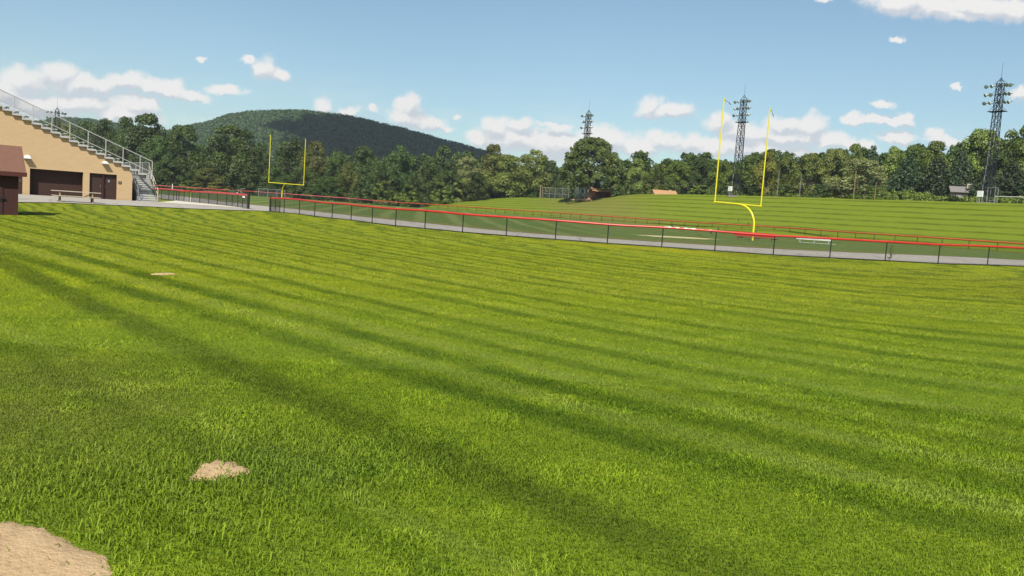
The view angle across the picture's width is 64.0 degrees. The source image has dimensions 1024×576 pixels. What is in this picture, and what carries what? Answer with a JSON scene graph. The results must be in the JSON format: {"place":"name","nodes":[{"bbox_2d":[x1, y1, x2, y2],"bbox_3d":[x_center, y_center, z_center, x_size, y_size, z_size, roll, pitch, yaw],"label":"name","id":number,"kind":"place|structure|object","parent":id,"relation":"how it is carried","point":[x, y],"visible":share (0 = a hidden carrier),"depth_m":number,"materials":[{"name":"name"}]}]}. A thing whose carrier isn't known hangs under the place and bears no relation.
{"place":"outdoors","nodes":[
{"label":"outdoors","id":0,"kind":"place"},
{"bbox_2d":[162,200,240,207],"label":"concrete path","id":1,"kind":"structure","parent":0,"point":[182,202],"depth_m":70.94,"materials":[{"name":"grey concrete"}]},
{"bbox_2d":[63,117,620,201],"bbox_3d":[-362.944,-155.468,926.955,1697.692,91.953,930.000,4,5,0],"label":"hill","id":2,"kind":"structure","parent":0,"point":[307,122],"depth_m":749.09,"materials":[{"name":"green plant"}]},
{"bbox_2d":[35,109,514,195],"bbox_3d":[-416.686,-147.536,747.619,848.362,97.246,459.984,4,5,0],"label":"hill forest","id":3,"kind":"object","parent":2,"relation":"on","point":[383,133],"visible":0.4,"depth_m":776.23,"materials":[{"name":"green plant"}]},
{"bbox_2d":[0,194,1023,575],"bbox_3d":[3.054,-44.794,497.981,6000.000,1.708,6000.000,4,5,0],"label":"ground","id":4,"kind":"structure","parent":0,"point":[536,288],"depth_m":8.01,"materials":[{"name":"plant"}]},
{"bbox_2d":[0,145,26,214],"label":"storage shed","id":5,"kind":"structure","parent":4,"relation":"on","point":[12,166],"depth_m":37.73,"materials":[{"name":"red wood"}]},
{"bbox_2d":[0,181,4,213],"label":"door","id":6,"kind":"structure","parent":5,"relation":"in","point":[1,183],"depth_m":37.49,"materials":[{"name":"black metal"}]},
{"bbox_2d":[0,521,112,575],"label":"dirt patch","id":7,"kind":"object","parent":4,"relation":"on","point":[32,549],"visible":0.99,"depth_m":3.09,"materials":[{"name":"beige soil"}]},
{"bbox_2d":[46,97,66,170],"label":"light tower","id":8,"kind":"structure","parent":4,"relation":"on","point":[57,119],"depth_m":174.00,"materials":[{"name":"grey metal"}]},
{"bbox_2d":[51,121,84,144],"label":"deciduous tree","id":9,"kind":"object","parent":4,"relation":"on","point":[69,128],"visible":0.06,"depth_m":241.76,"materials":[{"name":"green plant"}]},
{"bbox_2d":[0,89,157,201],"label":"grandstand","id":10,"kind":"object","parent":4,"relation":"on","point":[48,153],"visible":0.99,"depth_m":66.75,"materials":[{"name":"grey metal"}]},
{"bbox_2d":[89,173,102,198],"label":"door","id":11,"kind":"structure","parent":10,"relation":"in","point":[96,179],"depth_m":68.24,"materials":[{"name":"brown metal"}]},
{"bbox_2d":[103,174,116,199],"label":"door","id":12,"kind":"structure","parent":10,"relation":"in","point":[109,180],"depth_m":68.86,"materials":[{"name":"brown metal"}]},
{"bbox_2d":[72,121,104,152],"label":"deciduous tree","id":13,"kind":"object","parent":4,"relation":"on","point":[86,125],"visible":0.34,"depth_m":240.95,"materials":[{"name":"green plant"}]},
{"bbox_2d":[86,118,123,161],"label":"deciduous tree","id":14,"kind":"object","parent":4,"relation":"on","point":[103,124],"visible":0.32,"depth_m":236.74,"materials":[{"name":"green plant"}]},
{"bbox_2d":[111,116,140,166],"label":"deciduous tree","id":15,"kind":"object","parent":4,"relation":"on","point":[124,121],"visible":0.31,"depth_m":234.37,"materials":[{"name":"green plant"}]},
{"bbox_2d":[18,194,271,210],"bbox_3d":[-30.816,-6.827,65.251,22.857,0.390,32.480,7,6,30],"label":"asphalt apron","id":16,"kind":"object","parent":4,"relation":"on","point":[32,198],"visible":0.8,"depth_m":59.73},
{"bbox_2d":[51,190,100,202],"bbox_3d":[-28.918,-6.016,54.393,2.900,0.777,1.640,1,6,-32],"label":"picnic table","id":17,"kind":"object","parent":16,"relation":"on","point":[91,197],"visible":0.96,"depth_m":54.05,"materials":[{"name":"brown wood"}]},
{"bbox_2d":[121,113,178,180],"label":"deciduous tree","id":18,"kind":"object","parent":4,"relation":"on","point":[147,135],"visible":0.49,"depth_m":229.88,"materials":[{"name":"green plant"}]},
{"bbox_2d":[141,136,174,184],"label":"deciduous tree","id":19,"kind":"object","parent":4,"relation":"on","point":[159,141],"visible":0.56,"depth_m":228.25,"materials":[{"name":"green plant"}]},
{"bbox_2d":[151,159,191,188],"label":"deciduous tree","id":20,"kind":"object","parent":4,"relation":"on","point":[176,166],"visible":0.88,"depth_m":225.79,"materials":[{"name":"green plant"}]},
{"bbox_2d":[153,188,190,201],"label":"red capped fence","id":21,"kind":"object","parent":4,"relation":"on","point":[173,191],"visible":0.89,"depth_m":84.31,"materials":[{"name":"black metal"}]},
{"bbox_2d":[164,124,203,184],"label":"deciduous tree","id":22,"kind":"object","parent":4,"relation":"on","point":[176,133],"visible":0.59,"depth_m":233.58,"materials":[{"name":"green plant"}]},
{"bbox_2d":[178,181,196,190],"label":"shrub","id":23,"kind":"object","parent":4,"relation":"on","point":[191,183],"visible":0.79,"depth_m":220.93,"materials":[{"name":"green plant"}]},
{"bbox_2d":[191,168,227,190],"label":"deciduous tree","id":24,"kind":"object","parent":4,"relation":"on","point":[199,181],"visible":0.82,"depth_m":223.12,"materials":[{"name":"green plant"}]},
{"bbox_2d":[206,182,229,191],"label":"shrub","id":25,"kind":"object","parent":4,"relation":"on","point":[217,186],"visible":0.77,"depth_m":221.26,"materials":[{"name":"green plant"}]},
{"bbox_2d":[191,191,249,208],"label":"red capped fence","id":26,"kind":"object","parent":4,"relation":"on","point":[233,195],"visible":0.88,"depth_m":71.57,"materials":[{"name":"black metal"}]},
{"bbox_2d":[187,459,255,481],"bbox_3d":[-1.529,0.932,4.187,0.334,0.022,0.359,8,7,38],"label":"dirt patch","id":27,"kind":"object","parent":4,"relation":"on","point":[210,469],"visible":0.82,"depth_m":4.18,"materials":[{"name":"beige soil"}]},
{"bbox_2d":[188,125,262,190],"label":"deciduous tree","id":28,"kind":"object","parent":4,"relation":"on","point":[233,167],"visible":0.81,"depth_m":230.92,"materials":[{"name":"green plant"}]},
{"bbox_2d":[236,148,274,195],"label":"deciduous tree","id":29,"kind":"object","parent":4,"relation":"on","point":[250,167],"visible":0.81,"depth_m":226.93,"materials":[{"name":"green plant"}]},
{"bbox_2d":[254,182,272,196],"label":"shrub","id":30,"kind":"object","parent":4,"relation":"on","point":[262,185],"visible":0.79,"depth_m":217.76,"materials":[{"name":"green plant"}]},
{"bbox_2d":[261,167,289,197],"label":"deciduous tree","id":31,"kind":"object","parent":4,"relation":"on","point":[280,179],"visible":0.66,"depth_m":224.33,"materials":[{"name":"green plant"}]},
{"bbox_2d":[276,138,311,197],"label":"deciduous tree","id":32,"kind":"object","parent":4,"relation":"on","point":[287,151],"visible":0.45,"depth_m":236.66,"materials":[{"name":"green plant"}]},
{"bbox_2d":[277,168,323,199],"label":"deciduous tree","id":33,"kind":"object","parent":4,"relation":"on","point":[295,177],"visible":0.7,"depth_m":223.37,"materials":[{"name":"green plant"}]},
{"bbox_2d":[301,182,322,199],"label":"shrub","id":34,"kind":"object","parent":4,"relation":"on","point":[308,191],"visible":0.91,"depth_m":219.16,"materials":[{"name":"green plant"}]},
{"bbox_2d":[296,141,330,200],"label":"deciduous tree","id":35,"kind":"object","parent":4,"relation":"on","point":[315,165],"visible":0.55,"depth_m":230.73,"materials":[{"name":"green plant"}]},
{"bbox_2d":[310,176,344,200],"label":"deciduous tree","id":36,"kind":"object","parent":4,"relation":"on","point":[324,180],"visible":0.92,"depth_m":219.25,"materials":[{"name":"green plant"}]},
{"bbox_2d":[322,155,346,200],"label":"deciduous tree","id":37,"kind":"object","parent":4,"relation":"on","point":[334,161],"visible":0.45,"depth_m":229.01,"materials":[{"name":"green plant"}]},
{"bbox_2d":[338,162,358,202],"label":"deciduous tree","id":38,"kind":"object","parent":4,"relation":"on","point":[347,185],"visible":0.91,"depth_m":222.60,"materials":[{"name":"green plant"}]},
{"bbox_2d":[347,181,372,203],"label":"shrub","id":39,"kind":"object","parent":4,"relation":"on","point":[366,192],"visible":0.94,"depth_m":218.08,"materials":[{"name":"green plant"}]},
{"bbox_2d":[344,146,384,202],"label":"deciduous tree","id":40,"kind":"object","parent":4,"relation":"on","point":[361,171],"visible":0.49,"depth_m":232.12,"materials":[{"name":"green plant"}]},
{"bbox_2d":[360,160,398,205],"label":"deciduous tree","id":41,"kind":"object","parent":4,"relation":"on","point":[376,173],"visible":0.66,"depth_m":225.63,"materials":[{"name":"green plant"}]},
{"bbox_2d":[371,181,398,205],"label":"shrub","id":42,"kind":"object","parent":4,"relation":"on","point":[383,191],"visible":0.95,"depth_m":220.52,"materials":[{"name":"green plant"}]},
{"bbox_2d":[398,172,428,206],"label":"deciduous tree","id":43,"kind":"object","parent":4,"relation":"on","point":[413,177],"visible":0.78,"depth_m":223.94,"materials":[{"name":"green plant"}]},
{"bbox_2d":[416,157,441,203],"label":"deciduous tree","id":44,"kind":"object","parent":4,"relation":"on","point":[431,163],"visible":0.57,"depth_m":232.59,"materials":[{"name":"green plant"}]},
{"bbox_2d":[44,124,1023,201],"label":"woods","id":45,"kind":"object","parent":4,"relation":"on","point":[951,156],"visible":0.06,"depth_m":234.06,"materials":[{"name":"green plant"}]},
{"bbox_2d":[152,185,1023,252],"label":"red capped fence","id":46,"kind":"object","parent":4,"relation":"on","point":[921,237],"visible":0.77,"depth_m":147.03,"materials":[{"name":"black metal"}]},
{"bbox_2d":[269,196,1023,265],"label":"red capped fence","id":47,"kind":"object","parent":4,"relation":"on","point":[278,199],"visible":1,"depth_m":47.51,"materials":[{"name":"black metal"}]},
{"bbox_2d":[0,0,1023,177],"label":"sky","id":48,"kind":"structure","parent":0,"point":[519,76],"materials":[{"name":"blue"}]},
{"bbox_2d":[149,190,1023,259],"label":"football field","id":49,"kind":"structure","parent":0,"point":[260,200],"depth_m":83.39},
{"bbox_2d":[268,135,307,197],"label":"goalpost","id":50,"kind":"object","parent":49,"relation":"on","point":[285,183],"visible":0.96,"depth_m":160.66,"materials":[{"name":"yellow metal"}]},
{"bbox_2d":[714,98,773,240],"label":"goalpost","id":51,"kind":"object","parent":49,"relation":"on","point":[745,206],"visible":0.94,"depth_m":77.74,"materials":[{"name":"yellow metal"}]},
{"bbox_2d":[734,231,777,240],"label":"player bench","id":52,"kind":"object","parent":49,"relation":"on","point":[753,236],"visible":0.52,"depth_m":67.93,"materials":[{"name":"beige"}]},
{"bbox_2d":[156,194,1023,265],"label":"running track","id":53,"kind":"structure","parent":0,"point":[906,257],"depth_m":52.92,"materials":[{"name":"grey asphalt"}]},
{"bbox_2d":[329,194,1023,252],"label":"grass bank","id":54,"kind":"structure","parent":0,"point":[1002,222],"depth_m":135.62,"materials":[{"name":"green plant"}]},
{"bbox_2d":[381,144,413,205],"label":"deciduous tree","id":55,"kind":"object","parent":54,"relation":"on","point":[402,155],"visible":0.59,"depth_m":231.56,"materials":[{"name":"green plant"}]},
{"bbox_2d":[397,184,419,206],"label":"shrub","id":56,"kind":"object","parent":54,"relation":"on","point":[402,197],"visible":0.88,"depth_m":221.89,"materials":[{"name":"green plant"}]},
{"bbox_2d":[429,181,453,203],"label":"shrub","id":57,"kind":"object","parent":54,"relation":"on","point":[446,191],"visible":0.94,"depth_m":229.58,"materials":[{"name":"green plant"}]},
{"bbox_2d":[438,161,461,201],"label":"deciduous tree","id":58,"kind":"object","parent":54,"relation":"on","point":[446,172],"visible":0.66,"depth_m":236.68,"materials":[{"name":"green plant"}]},
{"bbox_2d":[450,180,472,201],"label":"shrub","id":59,"kind":"object","parent":54,"relation":"on","point":[456,199],"visible":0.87,"depth_m":235.56,"materials":[{"name":"green plant"}]},
{"bbox_2d":[450,156,485,200],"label":"deciduous tree","id":60,"kind":"object","parent":54,"relation":"on","point":[467,159],"visible":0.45,"depth_m":241.79,"materials":[{"name":"green plant"}]},
{"bbox_2d":[460,172,489,200],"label":"deciduous tree","id":61,"kind":"object","parent":54,"relation":"on","point":[478,177],"visible":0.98,"depth_m":235.65,"materials":[{"name":"green plant"}]},
{"bbox_2d":[481,144,503,197],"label":"deciduous tree","id":62,"kind":"object","parent":54,"relation":"on","point":[492,148],"visible":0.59,"depth_m":247.69,"materials":[{"name":"green plant"}]},
{"bbox_2d":[475,154,532,197],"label":"deciduous tree","id":63,"kind":"object","parent":54,"relation":"on","point":[503,179],"visible":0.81,"depth_m":241.76,"materials":[{"name":"green plant"}]},
{"bbox_2d":[506,184,535,197],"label":"shrub","id":64,"kind":"object","parent":54,"relation":"on","point":[525,193],"visible":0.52,"depth_m":246.93,"materials":[{"name":"green plant"}]},
{"bbox_2d":[514,149,553,197],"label":"deciduous tree","id":65,"kind":"object","parent":54,"relation":"on","point":[537,167],"visible":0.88,"depth_m":246.52,"materials":[{"name":"green plant"}]},
{"bbox_2d":[528,188,548,197],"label":"shrub","id":66,"kind":"object","parent":54,"relation":"on","point":[537,193],"visible":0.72,"depth_m":243.50,"materials":[{"name":"green plant"}]},
{"bbox_2d":[536,163,560,197],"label":"deciduous tree","id":67,"kind":"object","parent":54,"relation":"on","point":[549,166],"visible":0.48,"depth_m":252.82,"materials":[{"name":"green plant"}]},
{"bbox_2d":[542,187,568,197],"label":"wire backstop","id":68,"kind":"object","parent":54,"relation":"on","point":[555,193],"visible":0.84,"depth_m":227.45,"materials":[{"name":"grey metal"}]},
{"bbox_2d":[576,102,592,198],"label":"light tower","id":69,"kind":"structure","parent":54,"relation":"on","point":[586,127],"depth_m":204.31,"materials":[{"name":"grey metal"}]},
{"bbox_2d":[557,136,627,197],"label":"maple tree","id":70,"kind":"object","parent":54,"relation":"on","point":[603,154],"visible":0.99,"depth_m":195.97,"materials":[{"name":"green plant"}]},
{"bbox_2d":[589,188,611,198],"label":"dugout shed","id":71,"kind":"structure","parent":54,"relation":"on","point":[594,193],"depth_m":198.44,"materials":[{"name":"brown wood"}]},
{"bbox_2d":[624,158,647,193],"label":"deciduous tree","id":72,"kind":"object","parent":54,"relation":"on","point":[633,173],"visible":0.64,"depth_m":218.72,"materials":[{"name":"green plant"}]},
{"bbox_2d":[637,163,673,193],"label":"deciduous tree","id":73,"kind":"object","parent":54,"relation":"on","point":[653,173],"visible":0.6,"depth_m":215.20,"materials":[{"name":"green plant"}]},
{"bbox_2d":[650,189,676,193],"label":"house","id":74,"kind":"structure","parent":54,"relation":"on","point":[653,191],"depth_m":196.21,"materials":[{"name":"beige"}]},
{"bbox_2d":[662,161,695,193],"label":"deciduous tree","id":75,"kind":"object","parent":54,"relation":"on","point":[683,167],"visible":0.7,"depth_m":211.34,"materials":[{"name":"green plant"}]},
{"bbox_2d":[687,185,708,194],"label":"shrub","id":76,"kind":"object","parent":54,"relation":"on","point":[697,189],"visible":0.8,"depth_m":194.48,"materials":[{"name":"green plant"}]},
{"bbox_2d":[683,156,714,194],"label":"deciduous tree","id":77,"kind":"object","parent":54,"relation":"on","point":[704,165],"visible":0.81,"depth_m":209.26,"materials":[{"name":"green plant"}]},
{"bbox_2d":[705,159,735,194],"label":"deciduous tree","id":78,"kind":"object","parent":54,"relation":"on","point":[726,177],"visible":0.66,"depth_m":204.38,"materials":[{"name":"green plant"}]},
{"bbox_2d":[708,187,732,194],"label":"shrub","id":79,"kind":"object","parent":54,"relation":"on","point":[724,191],"visible":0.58,"depth_m":189.37,"materials":[{"name":"green plant"}]},
{"bbox_2d":[728,83,750,196],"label":"light tower","id":80,"kind":"structure","parent":54,"relation":"on","point":[742,115],"depth_m":162.76,"materials":[{"name":"grey metal"}]},
{"bbox_2d":[732,155,761,195],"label":"deciduous tree","id":81,"kind":"object","parent":54,"relation":"on","point":[746,179],"visible":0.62,"depth_m":201.98,"materials":[{"name":"green plant"}]},
{"bbox_2d":[747,188,768,195],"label":"shrub","id":82,"kind":"object","parent":54,"relation":"on","point":[759,190],"visible":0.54,"depth_m":186.58,"materials":[{"name":"green plant"}]},
{"bbox_2d":[752,151,779,196],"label":"deciduous tree","id":83,"kind":"object","parent":54,"relation":"on","point":[769,168],"visible":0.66,"depth_m":197.09,"materials":[{"name":"green plant"}]},
{"bbox_2d":[770,156,797,196],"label":"deciduous tree","id":84,"kind":"object","parent":54,"relation":"on","point":[784,163],"visible":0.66,"depth_m":193.10,"materials":[{"name":"green plant"}]},
{"bbox_2d":[774,185,794,196],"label":"shrub","id":85,"kind":"object","parent":54,"relation":"on","point":[786,193],"visible":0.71,"depth_m":178.20,"materials":[{"name":"green plant"}]},
{"bbox_2d":[791,153,828,196],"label":"deciduous tree","id":86,"kind":"object","parent":54,"relation":"on","point":[797,178],"visible":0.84,"depth_m":188.95,"materials":[{"name":"green plant"}]},
{"bbox_2d":[804,184,833,197],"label":"shrub","id":87,"kind":"object","parent":54,"relation":"on","point":[818,194],"visible":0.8,"depth_m":169.31,"materials":[{"name":"green plant"}]},
{"bbox_2d":[815,148,848,197],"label":"deciduous tree","id":88,"kind":"object","parent":54,"relation":"on","point":[831,155],"visible":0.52,"depth_m":188.69,"materials":[{"name":"green plant"}]},
{"bbox_2d":[840,143,863,197],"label":"deciduous tree","id":89,"kind":"object","parent":54,"relation":"on","point":[855,148],"visible":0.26,"depth_m":186.62,"materials":[{"name":"green plant"}]},
{"bbox_2d":[816,158,888,198],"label":"deciduous tree","id":90,"kind":"object","parent":54,"relation":"on","point":[839,186],"visible":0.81,"depth_m":168.96,"materials":[{"name":"green plant"}]},
{"bbox_2d":[848,186,887,199],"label":"shrub","id":91,"kind":"object","parent":54,"relation":"on","point":[871,193],"visible":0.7,"depth_m":153.34,"materials":[{"name":"green plant"}]},
{"bbox_2d":[858,145,880,198],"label":"pine tree","id":92,"kind":"object","parent":54,"relation":"on","point":[872,154],"visible":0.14,"depth_m":184.99,"materials":[{"name":"green plant"}]},
{"bbox_2d":[880,145,904,191],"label":"deciduous tree","id":93,"kind":"object","parent":54,"relation":"on","point":[892,158],"visible":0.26,"depth_m":180.12,"materials":[{"name":"green plant"}]},
{"bbox_2d":[882,154,922,199],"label":"pine tree","id":94,"kind":"object","parent":54,"relation":"on","point":[905,179],"visible":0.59,"depth_m":157.04,"materials":[{"name":"green plant"}]},
{"bbox_2d":[893,144,923,186],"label":"deciduous tree","id":95,"kind":"object","parent":54,"relation":"on","point":[914,150],"visible":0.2,"depth_m":177.22,"materials":[{"name":"green plant"}]},
{"bbox_2d":[915,141,952,181],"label":"deciduous tree","id":96,"kind":"object","parent":54,"relation":"on","point":[936,146],"visible":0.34,"depth_m":172.59,"materials":[{"name":"green plant"}]},
{"bbox_2d":[912,156,956,200],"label":"pine tree","id":97,"kind":"object","parent":54,"relation":"on","point":[935,181],"visible":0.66,"depth_m":153.02,"materials":[{"name":"green plant"}]},
{"bbox_2d":[876,189,1023,203],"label":"tall weeds","id":98,"kind":"object","parent":54,"relation":"on","point":[916,197],"visible":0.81,"depth_m":136.28,"materials":[{"name":"green plant"}]},
{"bbox_2d":[947,184,970,197],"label":"house","id":99,"kind":"structure","parent":54,"relation":"on","point":[959,191],"depth_m":146.24,"materials":[{"name":"grey"}]},
{"bbox_2d":[946,149,976,188],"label":"pine tree","id":100,"kind":"object","parent":54,"relation":"on","point":[962,176],"visible":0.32,"depth_m":161.12,"materials":[{"name":"green plant"}]},
{"bbox_2d":[953,128,1007,177],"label":"deciduous tree","id":101,"kind":"object","parent":54,"relation":"on","point":[981,136],"visible":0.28,"depth_m":162.72,"materials":[{"name":"green plant"}]},
{"bbox_2d":[960,168,1000,202],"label":"pine tree","id":102,"kind":"object","parent":54,"relation":"on","point":[977,183],"visible":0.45,"depth_m":137.90,"materials":[{"name":"green plant"}]},
{"bbox_2d":[976,67,1013,202],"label":"light tower","id":103,"kind":"structure","parent":54,"relation":"on","point":[999,111],"depth_m":121.49,"materials":[{"name":"metal"}]},
{"bbox_2d":[981,152,1019,187],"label":"deciduous tree","id":104,"kind":"object","parent":54,"relation":"on","point":[1002,156],"visible":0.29,"depth_m":155.05,"materials":[{"name":"green plant"}]},
{"bbox_2d":[979,125,1023,185],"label":"deciduous tree","id":105,"kind":"object","parent":54,"relation":"on","point":[1018,146],"visible":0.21,"depth_m":157.89,"materials":[{"name":"green plant"}]},
{"bbox_2d":[993,160,1023,197],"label":"pine tree","id":106,"kind":"object","parent":54,"relation":"on","point":[1008,183],"visible":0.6,"depth_m":140.47,"materials":[{"name":"green plant"}]},
{"bbox_2d":[626,180,824,188],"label":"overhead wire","id":107,"kind":"object","parent":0,"point":[717,183],"visible":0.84,"depth_m":185.69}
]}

